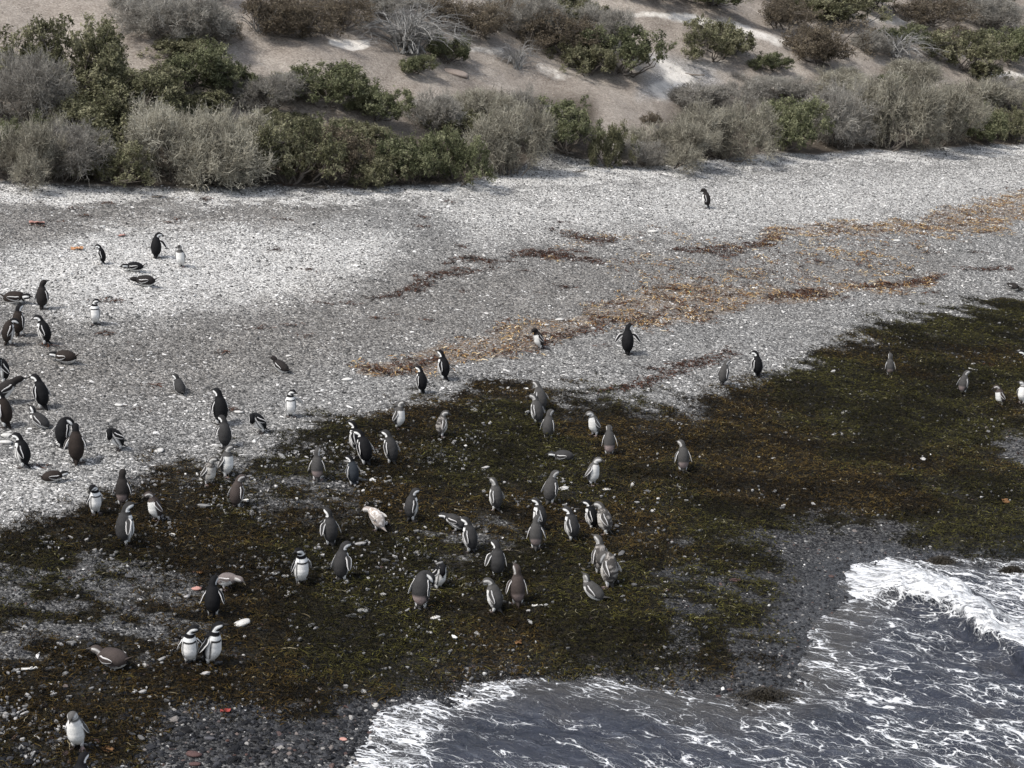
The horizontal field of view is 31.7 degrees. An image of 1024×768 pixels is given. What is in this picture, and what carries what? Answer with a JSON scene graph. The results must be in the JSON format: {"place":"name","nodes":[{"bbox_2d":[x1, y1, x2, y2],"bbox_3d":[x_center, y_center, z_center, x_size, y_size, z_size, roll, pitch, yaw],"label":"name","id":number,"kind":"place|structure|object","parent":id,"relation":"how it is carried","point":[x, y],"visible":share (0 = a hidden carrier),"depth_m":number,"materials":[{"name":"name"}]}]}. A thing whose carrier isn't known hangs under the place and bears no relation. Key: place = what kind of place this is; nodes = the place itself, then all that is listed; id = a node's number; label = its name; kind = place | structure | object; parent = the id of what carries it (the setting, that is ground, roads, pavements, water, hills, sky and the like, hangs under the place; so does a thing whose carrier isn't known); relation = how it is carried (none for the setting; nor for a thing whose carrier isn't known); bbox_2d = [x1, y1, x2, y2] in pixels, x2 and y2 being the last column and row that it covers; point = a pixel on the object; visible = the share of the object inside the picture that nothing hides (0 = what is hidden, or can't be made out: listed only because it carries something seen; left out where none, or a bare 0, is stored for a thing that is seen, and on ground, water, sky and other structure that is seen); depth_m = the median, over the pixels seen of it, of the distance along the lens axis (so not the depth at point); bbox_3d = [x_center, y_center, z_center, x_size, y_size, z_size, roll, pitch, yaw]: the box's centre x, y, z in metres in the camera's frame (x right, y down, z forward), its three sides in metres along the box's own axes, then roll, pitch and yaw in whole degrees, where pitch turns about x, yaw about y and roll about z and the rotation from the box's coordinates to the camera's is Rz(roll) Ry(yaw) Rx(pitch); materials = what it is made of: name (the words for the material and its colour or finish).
{"place":"outdoors","nodes":[
{"label":"outdoors","id":0,"kind":"place"},
{"bbox_2d":[0,144,1023,767],"bbox_3d":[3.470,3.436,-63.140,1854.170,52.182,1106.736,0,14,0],"label":"beach","id":1,"kind":"structure","parent":0,"point":[868,543],"depth_m":35.51,"materials":[{"name":"grey gravel"}]},
{"bbox_2d":[9,432,30,468],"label":"penguin","id":2,"kind":"object","parent":1,"relation":"on","point":[22,453],"visible":1,"depth_m":29.55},
{"bbox_2d":[28,374,50,410],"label":"penguin","id":3,"kind":"object","parent":1,"relation":"on","point":[41,392],"visible":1,"depth_m":32.20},
{"bbox_2d":[63,423,87,465],"bbox_3d":[-7.261,1.010,30.101,0.384,0.682,0.389,7,16,25],"label":"penguin","id":4,"kind":"object","parent":1,"relation":"on","point":[75,440],"visible":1,"depth_m":30.02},
{"bbox_2d":[65,711,89,751],"bbox_3d":[-5.258,4.189,21.830,0.287,0.562,0.354,-7,16,-27],"label":"penguin","id":5,"kind":"object","parent":1,"relation":"on","point":[76,728],"visible":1,"depth_m":21.76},
{"bbox_2d":[86,645,132,668],"bbox_3d":[-5.354,3.649,24.005,0.644,0.284,0.364,-2,14,-8],"label":"penguin","id":6,"kind":"object","parent":1,"relation":"on","point":[113,658],"visible":1,"depth_m":23.92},
{"bbox_2d":[115,501,138,547],"bbox_3d":[-5.887,2.138,27.297,0.376,0.707,0.360,4,14,14],"label":"penguin","id":7,"kind":"object","parent":1,"relation":"on","point":[124,527],"visible":1,"depth_m":27.22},
{"bbox_2d":[177,625,202,664],"bbox_3d":[-4.360,3.525,24.423,0.370,0.600,0.276,-3,14,-12],"label":"penguin","id":8,"kind":"object","parent":1,"relation":"on","point":[189,640],"visible":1,"depth_m":24.31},
{"bbox_2d":[199,575,224,619],"bbox_3d":[-4.322,3.061,25.865,0.345,0.589,0.315,-7,16,-26],"label":"penguin","id":9,"kind":"object","parent":1,"relation":"on","point":[212,592],"visible":1,"depth_m":25.80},
{"bbox_2d":[198,621,228,666],"bbox_3d":[-4.076,3.521,24.506,0.418,0.658,0.292,-6,15,-23],"label":"penguin","id":10,"kind":"object","parent":1,"relation":"on","point":[210,648],"visible":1,"depth_m":24.38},
{"bbox_2d":[291,547,311,585],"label":"penguin","id":11,"kind":"object","parent":1,"relation":"on","point":[302,563],"visible":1,"depth_m":27.07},
{"bbox_2d":[320,507,340,547],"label":"penguin","id":12,"kind":"object","parent":1,"relation":"on","point":[329,525],"visible":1,"depth_m":28.39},
{"bbox_2d":[331,541,353,582],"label":"penguin","id":13,"kind":"object","parent":1,"relation":"on","point":[341,563],"visible":1,"depth_m":27.37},
{"bbox_2d":[351,429,374,466],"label":"penguin","id":14,"kind":"object","parent":1,"relation":"on","point":[364,447],"visible":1,"depth_m":31.38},
{"bbox_2d":[408,570,434,611],"bbox_3d":[-1.345,3.087,26.939,0.332,0.595,0.352,5,15,19],"label":"penguin","id":15,"kind":"object","parent":1,"relation":"on","point":[420,586],"visible":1,"depth_m":26.83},
{"bbox_2d":[480,577,503,613],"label":"penguin","id":16,"kind":"object","parent":1,"relation":"on","point":[494,597],"visible":1,"depth_m":26.82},
{"bbox_2d":[485,539,506,579],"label":"penguin","id":17,"kind":"object","parent":1,"relation":"on","point":[496,558],"visible":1,"depth_m":27.78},
{"bbox_2d":[0,290,1023,767],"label":"seaweed","id":18,"kind":"object","parent":1,"relation":"on","point":[856,460],"visible":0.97,"depth_m":30.00,"materials":[{"name":"plant"}]},
{"bbox_2d":[0,313,1023,767],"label":"wet pebbles","id":19,"kind":"object","parent":1,"relation":"on","point":[272,753],"visible":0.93,"depth_m":25.17,"materials":[{"name":"grey gravel"}]},
{"bbox_2d":[0,302,1023,766],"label":"pale flecks","id":20,"kind":"object","parent":1,"relation":"on","point":[336,484],"visible":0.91,"depth_m":28.24,"materials":[{"name":"white stone"}]},
{"bbox_2d":[0,142,1023,766],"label":"shell fragments","id":21,"kind":"object","parent":1,"relation":"on","point":[354,250],"visible":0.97,"depth_m":47.27,"materials":[{"name":"white gravel"}]},
{"bbox_2d":[3,182,1022,468],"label":"seaweed scraps","id":22,"kind":"object","parent":1,"relation":"on","point":[643,322],"visible":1,"depth_m":45.87,"materials":[{"name":"brown plant"}]},
{"bbox_2d":[506,562,527,607],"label":"penguin","id":23,"kind":"object","parent":1,"relation":"on","point":[516,583],"visible":1,"depth_m":27.02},
{"bbox_2d":[596,551,621,588],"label":"penguin","id":24,"kind":"object","parent":1,"relation":"on","point":[609,565],"visible":1,"depth_m":27.57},
{"bbox_2d":[349,187,1023,376],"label":"dry seaweed","id":25,"kind":"object","parent":1,"relation":"on","point":[861,254],"visible":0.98,"depth_m":48.75,"materials":[{"name":"brown plant"}]},
{"bbox_2d":[0,0,1023,188],"bbox_3d":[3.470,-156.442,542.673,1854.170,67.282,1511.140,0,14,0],"label":"hillside","id":26,"kind":"structure","parent":0,"point":[652,83],"depth_m":64.33,"materials":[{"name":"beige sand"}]},
{"bbox_2d":[0,102,71,192],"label":"grey shrub","id":27,"kind":"object","parent":26,"relation":"on","point":[34,144],"visible":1,"depth_m":47.48,"materials":[{"name":"grey plant"}]},
{"bbox_2d":[0,42,81,124],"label":"grey shrub","id":28,"kind":"object","parent":26,"relation":"on","point":[31,79],"visible":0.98,"depth_m":50.62,"materials":[{"name":"grey plant"}]},
{"bbox_2d":[4,111,120,185],"bbox_3d":[-12.148,-6.421,49.046,3.354,2.016,3.460,1,14,4],"label":"grey shrub","id":29,"kind":"object","parent":26,"relation":"on","point":[78,140],"visible":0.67,"depth_m":48.12,"materials":[{"name":"grey plant"}]},
{"bbox_2d":[0,8,131,93],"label":"olive shrub","id":30,"kind":"object","parent":26,"relation":"on","point":[104,49],"visible":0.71,"depth_m":52.64,"materials":[{"name":"green plant"}]},
{"bbox_2d":[39,80,142,142],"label":"olive shrub","id":31,"kind":"object","parent":26,"relation":"on","point":[109,110],"visible":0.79,"depth_m":50.75,"materials":[{"name":"green plant"}]},
{"bbox_2d":[51,127,155,187],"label":"olive shrub","id":32,"kind":"object","parent":26,"relation":"on","point":[117,160],"visible":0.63,"depth_m":48.55,"materials":[{"name":"green plant"}]},
{"bbox_2d":[66,66,191,118],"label":"olive shrub","id":33,"kind":"object","parent":26,"relation":"on","point":[156,82],"visible":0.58,"depth_m":52.13,"materials":[{"name":"green plant"}]},
{"bbox_2d":[87,61,192,104],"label":"olive shrub","id":34,"kind":"object","parent":26,"relation":"on","point":[168,69],"visible":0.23,"depth_m":53.70,"materials":[{"name":"green plant"}]},
{"bbox_2d":[100,0,221,42],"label":"grey shrub","id":35,"kind":"object","parent":26,"relation":"on","point":[145,16],"visible":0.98,"depth_m":56.54,"materials":[{"name":"grey plant"}]},
{"bbox_2d":[137,33,223,60],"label":"olive shrub","id":36,"kind":"object","parent":26,"relation":"on","point":[185,44],"visible":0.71,"depth_m":56.20,"materials":[{"name":"green plant"}]},
{"bbox_2d":[118,91,252,189],"bbox_3d":[-9.200,-6.852,50.468,3.808,2.789,4.331,-5,15,-18],"label":"grey shrub","id":37,"kind":"object","parent":26,"relation":"on","point":[153,129],"visible":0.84,"depth_m":49.27,"materials":[{"name":"grey plant"}]},
{"bbox_2d":[159,0,240,43],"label":"grey shrub","id":38,"kind":"object","parent":26,"relation":"on","point":[216,10],"visible":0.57,"depth_m":57.25,"materials":[{"name":"grey plant"}]},
{"bbox_2d":[159,35,243,90],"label":"green shrub","id":39,"kind":"object","parent":26,"relation":"on","point":[215,60],"visible":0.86,"depth_m":55.09,"materials":[{"name":"green plant"}]},
{"bbox_2d":[176,85,247,118],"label":"olive shrub","id":40,"kind":"object","parent":26,"relation":"on","point":[208,96],"visible":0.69,"depth_m":54.61,"materials":[{"name":"green plant"}]},
{"bbox_2d":[168,97,279,194],"bbox_3d":[-7.998,-6.741,50.681,3.603,2.888,4.237,12,18,39],"label":"grey shrub","id":41,"kind":"object","parent":26,"relation":"on","point":[244,158],"visible":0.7,"depth_m":49.74,"materials":[{"name":"grey plant"}]},
{"bbox_2d":[198,60,260,96],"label":"green shrub","id":42,"kind":"object","parent":26,"relation":"on","point":[229,83],"visible":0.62,"depth_m":55.81,"materials":[{"name":"green plant"}]},
{"bbox_2d":[226,69,321,109],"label":"grey shrub","id":43,"kind":"object","parent":26,"relation":"on","point":[267,84],"visible":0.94,"depth_m":55.80,"materials":[{"name":"grey plant"}]},
{"bbox_2d":[239,0,321,26],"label":"brown shrub","id":44,"kind":"object","parent":26,"relation":"on","point":[260,6],"visible":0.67,"depth_m":59.23,"materials":[{"name":"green plant"}]},
{"bbox_2d":[240,111,351,184],"bbox_3d":[-6.137,-6.661,51.576,3.689,2.276,2.599,-7,16,-26],"label":"olive shrub","id":45,"kind":"object","parent":26,"relation":"on","point":[332,151],"visible":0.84,"depth_m":51.19,"materials":[{"name":"green plant"}]},
{"bbox_2d":[256,0,348,40],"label":"brown shrub","id":46,"kind":"object","parent":26,"relation":"on","point":[301,21],"visible":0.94,"depth_m":59.36,"materials":[{"name":"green plant"}]},
{"bbox_2d":[277,117,375,185],"bbox_3d":[-5.478,-6.788,52.654,2.332,2.143,2.856,-13,19,-42],"label":"shrub","id":47,"kind":"object","parent":26,"relation":"on","point":[354,154],"visible":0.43,"depth_m":52.20,"materials":[{"name":"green plant"}]},
{"bbox_2d":[289,59,377,107],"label":"green shrub","id":48,"kind":"object","parent":26,"relation":"on","point":[343,83],"visible":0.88,"depth_m":56.51,"materials":[{"name":"green plant"}]},
{"bbox_2d":[308,0,378,29],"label":"brown shrub","id":49,"kind":"object","parent":26,"relation":"on","point":[341,8],"visible":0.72,"depth_m":61.32,"materials":[{"name":"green plant"}]},
{"bbox_2d":[315,116,398,156],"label":"olive shrub","id":50,"kind":"object","parent":26,"relation":"on","point":[372,132],"visible":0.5,"depth_m":54.84,"materials":[{"name":"green plant"}]},
{"bbox_2d":[344,149,415,189],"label":"olive shrub","id":51,"kind":"object","parent":26,"relation":"on","point":[376,173],"visible":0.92,"depth_m":52.43,"materials":[{"name":"green plant"}]},
{"bbox_2d":[343,77,417,121],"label":"green shrub","id":52,"kind":"object","parent":26,"relation":"on","point":[372,105],"visible":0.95,"depth_m":56.75,"materials":[{"name":"green plant"}]},
{"bbox_2d":[338,0,432,16],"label":"grey shrub","id":53,"kind":"object","parent":26,"relation":"on","point":[381,6],"visible":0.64,"depth_m":62.83,"materials":[{"name":"grey plant"}]},
{"bbox_2d":[372,126,452,185],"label":"green shrub","id":54,"kind":"object","parent":26,"relation":"on","point":[424,164],"visible":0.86,"depth_m":53.11,"materials":[{"name":"green plant"}]},
{"bbox_2d":[342,0,488,54],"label":"dead shrub","id":55,"kind":"object","parent":26,"relation":"on","point":[408,35],"visible":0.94,"depth_m":61.84,"materials":[{"name":"grey plant"}]},
{"bbox_2d":[398,53,440,73],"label":"green shrub","id":56,"kind":"object","parent":26,"relation":"on","point":[415,64],"visible":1,"depth_m":60.60,"materials":[{"name":"green plant"}]},
{"bbox_2d":[401,85,470,131],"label":"grey shrub","id":57,"kind":"object","parent":26,"relation":"on","point":[430,108],"visible":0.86,"depth_m":57.60,"materials":[{"name":"grey plant"}]},
{"bbox_2d":[418,0,479,23],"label":"brown shrub","id":58,"kind":"object","parent":26,"relation":"on","point":[449,8],"visible":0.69,"depth_m":64.54,"materials":[{"name":"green plant"}]},
{"bbox_2d":[425,29,473,63],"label":"green shrub","id":59,"kind":"object","parent":26,"relation":"on","point":[456,47],"visible":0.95,"depth_m":62.60,"materials":[{"name":"green plant"}]},
{"bbox_2d":[411,121,497,186],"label":"green shrub","id":60,"kind":"object","parent":26,"relation":"on","point":[458,152],"visible":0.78,"depth_m":53.97,"materials":[{"name":"green plant"}]},
{"bbox_2d":[416,105,494,141],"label":"olive shrub","id":61,"kind":"object","parent":26,"relation":"on","point":[471,114],"visible":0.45,"depth_m":57.79,"materials":[{"name":"green plant"}]},
{"bbox_2d":[448,82,520,124],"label":"grey shrub","id":62,"kind":"object","parent":26,"relation":"on","point":[472,99],"visible":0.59,"depth_m":58.65,"materials":[{"name":"grey plant"}]},
{"bbox_2d":[447,0,533,39],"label":"brown shrub","id":63,"kind":"object","parent":26,"relation":"on","point":[482,21],"visible":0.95,"depth_m":65.06,"materials":[{"name":"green plant"}]},
{"bbox_2d":[461,92,559,176],"bbox_3d":[-0.081,-7.773,56.845,3.543,2.919,2.514,-7,16,-27],"label":"grey shrub","id":64,"kind":"object","parent":26,"relation":"on","point":[504,135],"visible":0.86,"depth_m":56.42,"materials":[{"name":"grey plant"}]},
{"bbox_2d":[490,36,545,72],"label":"dead shrub","id":65,"kind":"object","parent":26,"relation":"on","point":[514,60],"visible":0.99,"depth_m":64.93,"materials":[{"name":"grey plant"}]},
{"bbox_2d":[472,0,571,36],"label":"grey shrub","id":66,"kind":"object","parent":26,"relation":"on","point":[529,9],"visible":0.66,"depth_m":67.14,"materials":[{"name":"grey plant"}]},
{"bbox_2d":[515,7,603,54],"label":"brown shrub","id":67,"kind":"object","parent":26,"relation":"on","point":[558,35],"visible":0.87,"depth_m":66.80,"materials":[{"name":"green plant"}]},
{"bbox_2d":[524,93,607,155],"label":"green shrub","id":68,"kind":"object","parent":26,"relation":"on","point":[575,126],"visible":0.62,"depth_m":59.17,"materials":[{"name":"green plant"}]},
{"bbox_2d":[542,37,617,76],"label":"olive shrub","id":69,"kind":"object","parent":26,"relation":"on","point":[586,61],"visible":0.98,"depth_m":66.64,"materials":[{"name":"green plant"}]},
{"bbox_2d":[564,0,643,43],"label":"grey shrub","id":70,"kind":"object","parent":26,"relation":"on","point":[611,19],"visible":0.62,"depth_m":68.93,"materials":[{"name":"grey plant"}]},
{"bbox_2d":[587,118,639,168],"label":"olive shrub","id":71,"kind":"object","parent":26,"relation":"on","point":[614,136],"visible":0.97,"depth_m":59.41,"materials":[{"name":"green plant"}]},
{"bbox_2d":[576,20,678,77],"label":"green shrub","id":72,"kind":"object","parent":26,"relation":"on","point":[631,50],"visible":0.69,"depth_m":67.34,"materials":[{"name":"green plant"}]},
{"bbox_2d":[610,137,672,168],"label":"grey shrub","id":73,"kind":"object","parent":26,"relation":"on","point":[650,154],"visible":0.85,"depth_m":60.14,"materials":[{"name":"grey plant"}]},
{"bbox_2d":[622,105,726,176],"bbox_3d":[5.533,-8.320,61.260,3.249,2.366,4.270,-12,18,-40],"label":"grey shrub","id":74,"kind":"object","parent":26,"relation":"on","point":[687,140],"visible":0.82,"depth_m":60.67,"materials":[{"name":"grey plant"}]},
{"bbox_2d":[663,77,773,112],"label":"grey shrub","id":75,"kind":"object","parent":26,"relation":"on","point":[715,93],"visible":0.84,"depth_m":67.98,"materials":[{"name":"grey plant"}]},
{"bbox_2d":[680,13,757,61],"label":"olive shrub","id":76,"kind":"object","parent":26,"relation":"on","point":[731,40],"visible":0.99,"depth_m":71.77,"materials":[{"name":"green plant"}]},
{"bbox_2d":[661,93,790,166],"bbox_3d":[7.553,-9.011,63.677,4.408,2.666,3.945,4,15,16],"label":"grey shrub","id":77,"kind":"object","parent":26,"relation":"on","point":[730,125],"visible":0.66,"depth_m":63.24,"materials":[{"name":"grey plant"}]},
{"bbox_2d":[745,51,794,70],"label":"green shrub","id":78,"kind":"object","parent":26,"relation":"on","point":[771,60],"visible":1,"depth_m":72.19,"materials":[{"name":"green plant"}]},
{"bbox_2d":[732,70,826,99],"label":"grey shrub","id":79,"kind":"object","parent":26,"relation":"on","point":[784,86],"visible":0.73,"depth_m":70.32,"materials":[{"name":"grey plant"}]},
{"bbox_2d":[745,94,835,151],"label":"green shrub","id":80,"kind":"object","parent":26,"relation":"on","point":[795,114],"visible":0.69,"depth_m":65.94,"materials":[{"name":"green plant"}]},
{"bbox_2d":[757,0,825,29],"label":"brown shrub","id":81,"kind":"object","parent":26,"relation":"on","point":[781,12],"visible":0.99,"depth_m":76.18,"materials":[{"name":"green plant"}]},
{"bbox_2d":[778,15,878,66],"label":"brown shrub","id":82,"kind":"object","parent":26,"relation":"on","point":[823,45],"visible":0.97,"depth_m":73.95,"materials":[{"name":"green plant"}]},
{"bbox_2d":[808,63,870,93],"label":"grey shrub","id":83,"kind":"object","parent":26,"relation":"on","point":[844,75],"visible":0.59,"depth_m":72.39,"materials":[{"name":"grey plant"}]},
{"bbox_2d":[797,72,882,151],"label":"grey shrub","id":84,"kind":"object","parent":26,"relation":"on","point":[844,110],"visible":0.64,"depth_m":68.13,"materials":[{"name":"grey plant"}]},
{"bbox_2d":[805,0,894,25],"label":"olive shrub","id":85,"kind":"object","parent":26,"relation":"on","point":[851,7],"visible":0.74,"depth_m":79.06,"materials":[{"name":"green plant"}]},
{"bbox_2d":[847,27,897,54],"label":"grey shrub","id":86,"kind":"object","parent":26,"relation":"on","point":[876,40],"visible":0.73,"depth_m":77.62,"materials":[{"name":"grey plant"}]},
{"bbox_2d":[841,61,950,152],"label":"grey shrub","id":87,"kind":"object","parent":26,"relation":"on","point":[896,98],"visible":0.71,"depth_m":69.21,"materials":[{"name":"grey plant"}]},
{"bbox_2d":[857,25,949,58],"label":"dead shrub","id":88,"kind":"object","parent":26,"relation":"on","point":[898,45],"visible":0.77,"depth_m":78.72,"materials":[{"name":"grey plant"}]},
{"bbox_2d":[878,21,935,48],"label":"green shrub","id":89,"kind":"object","parent":26,"relation":"on","point":[902,31],"visible":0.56,"depth_m":79.77,"materials":[{"name":"green plant"}]},
{"bbox_2d":[880,55,949,90],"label":"grey shrub","id":90,"kind":"object","parent":26,"relation":"on","point":[927,68],"visible":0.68,"depth_m":75.25,"materials":[{"name":"grey plant"}]},
{"bbox_2d":[885,0,981,26],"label":"brown shrub","id":91,"kind":"object","parent":26,"relation":"on","point":[920,8],"visible":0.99,"depth_m":85.52,"materials":[{"name":"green plant"}]},
{"bbox_2d":[897,66,998,152],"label":"grey shrub","id":92,"kind":"object","parent":26,"relation":"on","point":[960,109],"visible":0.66,"depth_m":70.97,"materials":[{"name":"grey plant"}]},
{"bbox_2d":[920,26,1018,72],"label":"olive shrub","id":93,"kind":"object","parent":26,"relation":"on","point":[988,49],"visible":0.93,"depth_m":81.44,"materials":[{"name":"green plant"}]},
{"bbox_2d":[938,0,1023,29],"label":"grey shrub","id":94,"kind":"object","parent":26,"relation":"on","point":[991,12],"visible":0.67,"depth_m":88.34,"materials":[{"name":"grey plant"}]},
{"bbox_2d":[940,72,1023,111],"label":"grey shrub","id":95,"kind":"object","parent":26,"relation":"on","point":[996,92],"visible":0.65,"depth_m":76.68,"materials":[{"name":"grey plant"}]},
{"bbox_2d":[961,100,1009,142],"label":"green shrub","id":96,"kind":"object","parent":26,"relation":"on","point":[989,131],"visible":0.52,"depth_m":73.48,"materials":[{"name":"green plant"}]},
{"bbox_2d":[968,61,1014,80],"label":"olive shrub","id":97,"kind":"object","parent":26,"relation":"on","point":[995,70],"visible":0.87,"depth_m":81.40,"materials":[{"name":"green plant"}]},
{"bbox_2d":[973,25,1023,65],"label":"green shrub","id":98,"kind":"object","parent":26,"relation":"on","point":[1014,36],"visible":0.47,"depth_m":85.25,"materials":[{"name":"green plant"}]},
{"bbox_2d":[990,101,1023,142],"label":"olive shrub","id":99,"kind":"object","parent":26,"relation":"on","point":[1017,116],"visible":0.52,"depth_m":74.98,"materials":[{"name":"green plant"}]},
{"bbox_2d":[349,555,1023,767],"bbox_3d":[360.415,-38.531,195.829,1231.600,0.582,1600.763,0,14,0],"label":"sea","id":100,"kind":"structure","parent":0,"point":[908,663],"depth_m":24.29,"materials":[{"name":"liquid"}]},
{"bbox_2d":[728,684,803,704],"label":"weed clump","id":101,"kind":"object","parent":100,"relation":"on","point":[766,693],"visible":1,"depth_m":24.58,"materials":[{"name":"green plant"}]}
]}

